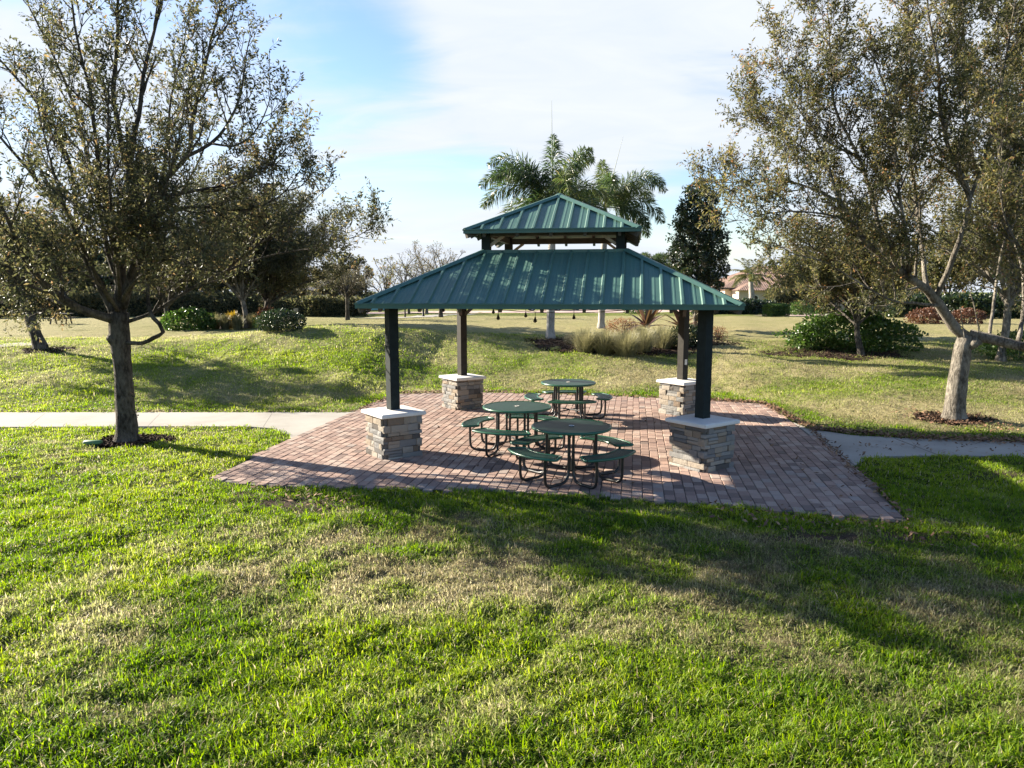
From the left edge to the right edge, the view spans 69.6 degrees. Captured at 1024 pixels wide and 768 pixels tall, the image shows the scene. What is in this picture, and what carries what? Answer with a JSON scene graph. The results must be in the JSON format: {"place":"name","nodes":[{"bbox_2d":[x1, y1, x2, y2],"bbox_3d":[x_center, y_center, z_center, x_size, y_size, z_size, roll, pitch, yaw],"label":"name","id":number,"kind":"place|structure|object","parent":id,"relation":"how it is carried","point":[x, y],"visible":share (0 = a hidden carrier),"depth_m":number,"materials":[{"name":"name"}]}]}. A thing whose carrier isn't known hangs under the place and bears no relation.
{"place":"outdoors","nodes":[
{"label":"outdoors","id":0,"kind":"place"},
{"bbox_2d":[0,342,49,346],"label":"path","id":1,"kind":"structure","parent":0,"point":[17,344],"depth_m":24.92,"materials":[{"name":"concrete"}]},
{"bbox_2d":[0,412,350,438],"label":"path","id":2,"kind":"structure","parent":0,"point":[294,424],"depth_m":15.64,"materials":[{"name":"concrete"}]},
{"bbox_2d":[30,413,934,464],"bbox_3d":[-1.653,0.929,14.275,18.017,0.006,2.965,1,7,10],"label":"path joint","id":3,"kind":"object","parent":2,"relation":"on","point":[818,435],"visible":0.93,"depth_m":13.11,"materials":[{"name":"grey concrete"}]},
{"bbox_2d":[296,276,362,299],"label":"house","id":4,"kind":"structure","parent":0,"point":[317,290],"depth_m":83.87,"materials":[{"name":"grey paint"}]},
{"bbox_2d":[374,314,470,317],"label":"path","id":5,"kind":"structure","parent":0,"point":[422,316],"depth_m":46.59,"materials":[{"name":"concrete"}]},
{"bbox_2d":[0,292,1023,767],"bbox_3d":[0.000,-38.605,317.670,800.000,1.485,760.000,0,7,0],"label":"lawn","id":6,"kind":"structure","parent":0,"point":[748,326],"depth_m":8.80,"materials":[{"name":"green plant"}]},
{"bbox_2d":[0,194,85,349],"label":"oak tree","id":7,"kind":"object","parent":6,"relation":"on","point":[37,344],"visible":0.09,"depth_m":23.47,"materials":[{"name":"green plant"}]},
{"bbox_2d":[20,345,75,353],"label":"mulch","id":8,"kind":"object","parent":6,"relation":"on","point":[30,350],"visible":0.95,"depth_m":23.43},
{"bbox_2d":[0,213,98,289],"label":"tree","id":9,"kind":"object","parent":6,"relation":"on","point":[67,274],"visible":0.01,"depth_m":57.70,"materials":[{"name":"green plant"}]},
{"bbox_2d":[45,313,75,323],"bbox_3d":[-23.220,-3.353,37.881,1.040,0.573,1.200,-1,7,-11],"label":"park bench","id":10,"kind":"object","parent":6,"relation":"on","point":[70,317],"visible":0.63,"depth_m":37.79,"materials":[{"name":"brown wood"}]},
{"bbox_2d":[57,238,106,293],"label":"tree","id":11,"kind":"object","parent":6,"relation":"on","point":[81,279],"depth_m":65.28,"materials":[{"name":"green plant"}]},
{"bbox_2d":[66,230,132,291],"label":"tree","id":12,"kind":"object","parent":6,"relation":"on","point":[100,260],"visible":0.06,"depth_m":60.79,"materials":[{"name":"green plant"}]},
{"bbox_2d":[94,432,177,446],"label":"mulch","id":13,"kind":"object","parent":6,"relation":"on","point":[107,440],"visible":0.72,"depth_m":13.32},
{"bbox_2d":[83,440,102,445],"bbox_3d":[-7.437,1.047,13.059,0.311,0.115,0.110,-1,7,-7],"label":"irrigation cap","id":14,"kind":"object","parent":13,"relation":"on","point":[91,442],"visible":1,"depth_m":13.02,"materials":[{"name":"green plastic"}]},
{"bbox_2d":[0,284,277,317],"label":"hedge","id":15,"kind":"object","parent":6,"relation":"on","point":[91,298],"visible":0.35,"depth_m":51.91,"materials":[{"name":"green plant"}]},
{"bbox_2d":[95,225,220,327],"bbox_3d":[-15.913,-4.909,33.740,5.580,4.913,5.307,0,7,0],"label":"oak tree","id":16,"kind":"object","parent":6,"relation":"on","point":[105,270],"visible":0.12,"depth_m":33.28,"materials":[{"name":"green plant"}]},
{"bbox_2d":[97,233,221,293],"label":"tree","id":17,"kind":"object","parent":6,"relation":"on","point":[105,279],"visible":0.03,"depth_m":54.63,"materials":[{"name":"green plant"}]},
{"bbox_2d":[157,306,219,330],"bbox_3d":[-14.538,-2.888,32.878,2.903,1.230,2.126,0,7,0],"label":"shrub","id":18,"kind":"object","parent":6,"relation":"on","point":[190,313],"visible":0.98,"depth_m":32.47,"materials":[{"name":"green plant"}]},
{"bbox_2d":[152,240,232,295],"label":"tree","id":19,"kind":"object","parent":6,"relation":"on","point":[197,288],"visible":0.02,"depth_m":60.41,"materials":[{"name":"green plant"}]},
{"bbox_2d":[0,0,395,442],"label":"oak tree","id":20,"kind":"object","parent":6,"relation":"on","point":[145,199],"visible":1,"depth_m":11.82,"materials":[{"name":"green plant"}]},
{"bbox_2d":[212,314,221,328],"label":"grass clump","id":21,"kind":"object","parent":6,"relation":"on","point":[217,325],"visible":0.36,"depth_m":33.60,"materials":[{"name":"green plant"}]},
{"bbox_2d":[212,313,233,329],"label":"grass clump","id":22,"kind":"object","parent":6,"relation":"on","point":[224,322],"visible":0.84,"depth_m":33.23,"materials":[{"name":"green plant"}]},
{"bbox_2d":[150,172,301,327],"bbox_3d":[-13.012,-6.112,34.009,6.898,7.166,6.825,0,7,0],"label":"oak tree","id":23,"kind":"object","parent":6,"relation":"on","point":[241,293],"visible":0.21,"depth_m":33.01,"materials":[{"name":"green plant"}]},
{"bbox_2d":[229,313,248,329],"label":"grass clump","id":24,"kind":"object","parent":6,"relation":"on","point":[238,322],"visible":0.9,"depth_m":32.83,"materials":[{"name":"plant"}]},
{"bbox_2d":[194,262,292,297],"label":"tree","id":25,"kind":"object","parent":6,"relation":"on","point":[223,285],"visible":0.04,"depth_m":58.68,"materials":[{"name":"green plant"}]},
{"bbox_2d":[246,312,256,327],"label":"grass clump","id":26,"kind":"object","parent":6,"relation":"on","point":[251,315],"visible":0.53,"depth_m":33.61,"materials":[{"name":"green plant"}]},
{"bbox_2d":[254,305,276,325],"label":"shrub","id":27,"kind":"object","parent":6,"relation":"on","point":[260,310],"visible":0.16,"depth_m":33.64,"materials":[{"name":"red plant"}]},
{"bbox_2d":[252,310,281,327],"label":"shrub","id":28,"kind":"object","parent":6,"relation":"on","point":[253,324],"visible":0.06,"depth_m":32.80,"materials":[{"name":"green plant"}]},
{"bbox_2d":[203,184,357,308],"bbox_3d":[-11.103,-6.077,35.127,7.088,6.774,6.839,0,7,0],"label":"oak tree","id":29,"kind":"object","parent":6,"relation":"on","point":[304,258],"visible":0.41,"depth_m":34.25,"materials":[{"name":"green plant"}]},
{"bbox_2d":[254,308,306,331],"bbox_3d":[-8.082,-2.247,25.768,1.812,0.871,1.614,0,7,0],"label":"shrub","id":30,"kind":"object","parent":6,"relation":"on","point":[292,316],"visible":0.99,"depth_m":25.44,"materials":[{"name":"green plant"}]},
{"bbox_2d":[252,264,322,296],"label":"tree","id":31,"kind":"object","parent":6,"relation":"on","point":[302,293],"visible":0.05,"depth_m":69.58,"materials":[{"name":"green plant"}]},
{"bbox_2d":[258,294,368,316],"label":"hedge","id":32,"kind":"object","parent":6,"relation":"on","point":[317,305],"visible":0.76,"depth_m":49.98,"materials":[{"name":"green plant"}]},
{"bbox_2d":[308,250,374,297],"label":"tree","id":33,"kind":"object","parent":6,"relation":"on","point":[360,260],"visible":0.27,"depth_m":64.91,"materials":[{"name":"green plant"}]},
{"bbox_2d":[315,261,375,319],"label":"bare tree","id":34,"kind":"object","parent":6,"relation":"on","point":[346,291],"visible":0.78,"depth_m":41.66,"materials":[{"name":"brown plant"}]},
{"bbox_2d":[359,255,406,292],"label":"bare tree","id":35,"kind":"object","parent":6,"relation":"on","point":[387,283],"visible":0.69,"depth_m":54.29,"materials":[{"name":"brown plant"}]},
{"bbox_2d":[383,253,426,316],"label":"street tree","id":36,"kind":"object","parent":6,"relation":"on","point":[407,271],"visible":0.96,"depth_m":44.44,"materials":[{"name":"brown plant"}]},
{"bbox_2d":[390,259,423,313],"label":"street tree","id":37,"kind":"object","parent":6,"relation":"on","point":[408,312],"visible":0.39,"depth_m":57.08,"materials":[{"name":"brown plant"}]},
{"bbox_2d":[394,239,454,313],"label":"bare tree","id":38,"kind":"object","parent":6,"relation":"on","point":[432,258],"visible":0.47,"depth_m":56.75,"materials":[{"name":"brown plant"}]},
{"bbox_2d":[413,244,465,316],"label":"street tree","id":39,"kind":"object","parent":6,"relation":"on","point":[440,314],"visible":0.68,"depth_m":45.64,"materials":[{"name":"brown plant"}]},
{"bbox_2d":[1,388,1023,546],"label":"fallen leaves","id":40,"kind":"object","parent":6,"relation":"on","point":[979,437],"visible":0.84,"depth_m":13.70,"materials":[{"name":"brown plant"}]},
{"bbox_2d":[478,133,614,338],"bbox_3d":[1.302,-5.926,27.062,4.738,8.660,4.325,4,8,30],"label":"foxtail palm","id":41,"kind":"object","parent":6,"relation":"on","point":[527,174],"visible":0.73,"depth_m":26.60,"materials":[{"name":"green plant"}]},
{"bbox_2d":[563,334,574,343],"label":"shrub","id":42,"kind":"object","parent":6,"relation":"on","point":[567,340],"visible":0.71,"depth_m":26.58,"materials":[{"name":"red plant"}]},
{"bbox_2d":[561,326,612,352],"bbox_3d":[2.474,-1.565,25.313,3.073,0.921,3.027,0,7,0],"label":"grass clump","id":43,"kind":"object","parent":6,"relation":"on","point":[582,343],"visible":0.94,"depth_m":25.01,"materials":[{"name":"beige plant"}]},
{"bbox_2d":[568,327,628,354],"bbox_3d":[3.190,-1.501,25.064,2.761,0.957,3.047,0,7,0],"label":"grass clump","id":44,"kind":"object","parent":6,"relation":"on","point":[600,347],"visible":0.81,"depth_m":24.85,"materials":[{"name":"beige plant"}]},
{"bbox_2d":[547,135,668,328],"bbox_3d":[4.253,-6.582,32.414,5.028,8.447,4.361,-4,8,-30],"label":"foxtail palm","id":45,"kind":"object","parent":6,"relation":"on","point":[623,196],"visible":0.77,"depth_m":31.82,"materials":[{"name":"green plant"}]},
{"bbox_2d":[525,334,696,356],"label":"mulch","id":46,"kind":"object","parent":6,"relation":"on","point":[548,344],"visible":0.36,"depth_m":25.96,"materials":[{"name":"brown wood"}]},
{"bbox_2d":[625,324,668,352],"bbox_3d":[4.590,-1.614,25.379,2.820,1.024,2.826,0,7,0],"label":"grass clump","id":47,"kind":"object","parent":46,"relation":"on","point":[649,343],"visible":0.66,"depth_m":25.16,"materials":[{"name":"beige plant"}]},
{"bbox_2d":[604,316,639,333],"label":"shrub","id":48,"kind":"object","parent":6,"relation":"on","point":[610,325],"visible":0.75,"depth_m":29.35,"materials":[{"name":"beige plant"}]},
{"bbox_2d":[591,328,672,356],"bbox_3d":[3.914,-1.444,24.733,2.734,1.018,2.921,-7,10,-44],"label":"grass clump","id":49,"kind":"object","parent":6,"relation":"on","point":[626,344],"visible":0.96,"depth_m":24.35,"materials":[{"name":"beige plant"}]},
{"bbox_2d":[623,310,659,313],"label":"shrub","id":50,"kind":"object","parent":6,"relation":"on","point":[634,311],"visible":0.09,"depth_m":59.53,"materials":[{"name":"green plant"}]},
{"bbox_2d":[621,310,670,329],"bbox_3d":[5.246,-2.856,29.427,2.654,1.261,2.012,-7,10,-44],"label":"bromeliad","id":51,"kind":"object","parent":6,"relation":"on","point":[647,318],"visible":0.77,"depth_m":29.30,"materials":[{"name":"brown plant"}]},
{"bbox_2d":[640,251,672,312],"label":"tree","id":52,"kind":"object","parent":6,"relation":"on","point":[658,257],"visible":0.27,"depth_m":50.55,"materials":[{"name":"green plant"}]},
{"bbox_2d":[647,324,692,348],"bbox_3d":[5.341,-1.735,26.560,2.979,0.961,3.235,-6,9,-38],"label":"grass clump","id":53,"kind":"object","parent":6,"relation":"on","point":[661,344],"visible":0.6,"depth_m":26.22,"materials":[{"name":"beige plant"}]},
{"bbox_2d":[661,311,697,326],"bbox_3d":[6.957,-2.676,29.912,2.032,0.832,1.773,0,7,0],"label":"bromeliad","id":54,"kind":"object","parent":6,"relation":"on","point":[675,322],"visible":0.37,"depth_m":29.92,"materials":[{"name":"brown plant"}]},
{"bbox_2d":[666,323,697,347],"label":"shrub","id":55,"kind":"object","parent":6,"relation":"on","point":[693,330],"visible":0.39,"depth_m":26.33,"materials":[{"name":"green plant"}]},
{"bbox_2d":[664,176,732,325],"bbox_3d":[8.230,-5.744,32.522,2.993,6.823,3.089,0,7,0],"label":"magnolia tree","id":56,"kind":"object","parent":6,"relation":"on","point":[687,258],"visible":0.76,"depth_m":31.91,"materials":[{"name":"green plant"}]},
{"bbox_2d":[691,339,738,344],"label":"mulch","id":57,"kind":"object","parent":6,"relation":"on","point":[717,341],"visible":0.41,"depth_m":26.73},
{"bbox_2d":[713,325,728,340],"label":"shrub","id":58,"kind":"object","parent":6,"relation":"on","point":[717,336],"visible":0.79,"depth_m":28.13,"materials":[{"name":"red plant"}]},
{"bbox_2d":[691,297,776,314],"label":"hedge","id":59,"kind":"object","parent":6,"relation":"on","point":[754,306],"visible":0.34,"depth_m":55.59,"materials":[{"name":"green plant"}]},
{"bbox_2d":[729,258,773,298],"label":"date palm","id":60,"kind":"object","parent":6,"relation":"on","point":[745,276],"visible":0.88,"depth_m":62.13,"materials":[{"name":"green plant"}]},
{"bbox_2d":[762,303,790,316],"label":"hedge","id":61,"kind":"object","parent":6,"relation":"on","point":[777,310],"visible":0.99,"depth_m":47.13,"materials":[{"name":"green plant"}]},
{"bbox_2d":[788,299,814,314],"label":"shrub","id":62,"kind":"object","parent":6,"relation":"on","point":[802,310],"visible":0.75,"depth_m":52.49,"materials":[{"name":"green plant"}]},
{"bbox_2d":[763,280,841,313],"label":"hedge","id":63,"kind":"object","parent":6,"relation":"on","point":[779,297],"visible":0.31,"depth_m":58.98,"materials":[{"name":"green plant"}]},
{"bbox_2d":[762,248,848,294],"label":"tree","id":64,"kind":"object","parent":6,"relation":"on","point":[787,256],"visible":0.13,"depth_m":64.86,"materials":[{"name":"green plant"}]},
{"bbox_2d":[711,266,947,311],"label":"house","id":65,"kind":"structure","parent":6,"relation":"on","point":[740,290],"depth_m":75.14,"materials":[{"name":"paint"}]},
{"bbox_2d":[760,346,915,359],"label":"mulch","id":66,"kind":"object","parent":6,"relation":"on","point":[838,355],"visible":0.77,"depth_m":24.82,"materials":[{"name":"brown wood"}]},
{"bbox_2d":[751,201,931,355],"bbox_3d":[11.105,-3.492,24.901,5.402,5.199,5.871,0,7,0],"label":"oak tree","id":67,"kind":"object","parent":6,"relation":"on","point":[789,281],"visible":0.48,"depth_m":24.33,"materials":[{"name":"green plant"}]},
{"bbox_2d":[676,0,1023,420],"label":"oak tree","id":68,"kind":"object","parent":6,"relation":"on","point":[1001,189],"visible":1,"depth_m":13.93,"materials":[{"name":"green plant"}]},
{"bbox_2d":[771,302,928,351],"bbox_3d":[11.894,-2.002,25.961,5.447,1.806,2.516,0,7,0],"label":"shrub","id":69,"kind":"object","parent":6,"relation":"on","point":[808,334],"visible":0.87,"depth_m":25.45,"materials":[{"name":"green plant"}]},
{"bbox_2d":[836,240,917,308],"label":"tree","id":70,"kind":"object","parent":6,"relation":"on","point":[884,286],"visible":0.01,"depth_m":70.10,"materials":[{"name":"green plant"}]},
{"bbox_2d":[903,307,943,323],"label":"shrub","id":71,"kind":"object","parent":6,"relation":"on","point":[913,317],"visible":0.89,"depth_m":36.62,"materials":[{"name":"red plant"}]},
{"bbox_2d":[895,230,994,295],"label":"tree","id":72,"kind":"object","parent":6,"relation":"on","point":[935,274],"visible":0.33,"depth_m":64.15,"materials":[{"name":"green plant"}]},
{"bbox_2d":[885,289,1021,318],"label":"hedge","id":73,"kind":"object","parent":6,"relation":"on","point":[983,302],"visible":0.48,"depth_m":43.41,"materials":[{"name":"green plant"}]},
{"bbox_2d":[885,143,1023,361],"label":"oak tree","id":74,"kind":"object","parent":6,"relation":"on","point":[974,252],"visible":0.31,"depth_m":23.46,"materials":[{"name":"green plant"}]},
{"bbox_2d":[912,410,997,424],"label":"mulch","id":75,"kind":"object","parent":6,"relation":"on","point":[934,419],"visible":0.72,"depth_m":15.37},
{"bbox_2d":[952,307,989,323],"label":"shrub","id":76,"kind":"object","parent":6,"relation":"on","point":[966,316],"visible":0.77,"depth_m":36.51,"materials":[{"name":"red plant"}]},
{"bbox_2d":[965,254,1021,295],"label":"tree","id":77,"kind":"object","parent":6,"relation":"on","point":[1005,278],"visible":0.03,"depth_m":58.10,"materials":[{"name":"green plant"}]},
{"bbox_2d":[972,329,1023,360],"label":"shrub","id":78,"kind":"object","parent":6,"relation":"on","point":[991,348],"visible":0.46,"depth_m":23.94,"materials":[{"name":"green plant"}]},
{"bbox_2d":[0,0,1023,291],"label":"sky","id":79,"kind":"structure","parent":0,"point":[419,96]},
{"bbox_2d":[366,309,690,313],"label":"road","id":80,"kind":"structure","parent":0,"point":[572,311],"depth_m":73.76,"materials":[{"name":"grey asphalt"}]},
{"bbox_2d":[209,392,903,521],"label":"paving","id":81,"kind":"structure","parent":0,"point":[313,456],"depth_m":11.60,"materials":[{"name":"red brick"}]},
{"bbox_2d":[461,401,564,459],"bbox_3d":[0.087,0.751,12.563,1.898,0.773,1.898,3,8,20],"label":"picnic table","id":82,"kind":"object","parent":81,"relation":"on","point":[517,410],"visible":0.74,"depth_m":12.47,"materials":[{"name":"green metal"}]},
{"bbox_2d":[354,193,745,472],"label":"pavilion","id":83,"kind":"structure","parent":81,"relation":"on","point":[620,276],"depth_m":12.00,"materials":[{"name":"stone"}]},
{"bbox_2d":[441,309,624,322],"bbox_3d":[1.113,-1.525,15.363,4.802,0.430,2.071,1,7,9],"label":"string light","id":84,"kind":"object","parent":83,"relation":"hanging from","point":[498,317],"visible":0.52,"depth_m":14.52,"materials":[{"name":"black rubber"}]},
{"bbox_2d":[524,379,612,418],"bbox_3d":[1.207,0.335,15.814,1.898,0.773,1.898,0,7,-2],"label":"picnic table","id":85,"kind":"object","parent":81,"relation":"on","point":[576,383],"visible":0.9,"depth_m":15.61,"materials":[{"name":"green metal"}]},
{"bbox_2d":[507,419,635,488],"bbox_3d":[0.867,0.982,10.761,1.898,0.773,1.898,-6,9,-40],"label":"picnic table","id":86,"kind":"object","parent":81,"relation":"on","point":[583,429],"visible":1,"depth_m":10.51,"materials":[{"name":"green metal"}]},
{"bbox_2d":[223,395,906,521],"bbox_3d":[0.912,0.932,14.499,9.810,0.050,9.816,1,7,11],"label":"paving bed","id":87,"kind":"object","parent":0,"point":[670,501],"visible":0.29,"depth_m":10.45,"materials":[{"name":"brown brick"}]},
{"bbox_2d":[793,422,1023,465],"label":"path","id":88,"kind":"structure","parent":0,"point":[851,448],"depth_m":12.95,"materials":[{"name":"concrete"}]},
{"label":"mulch","id":89,"kind":"object","parent":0,"visible":0},
{"bbox_2d":[225,310,236,327],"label":"croton plant","id":90,"kind":"object","parent":89,"relation":"on","point":[234,312],"visible":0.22,"depth_m":33.71,"materials":[{"name":"yellow plant"}]}
]}

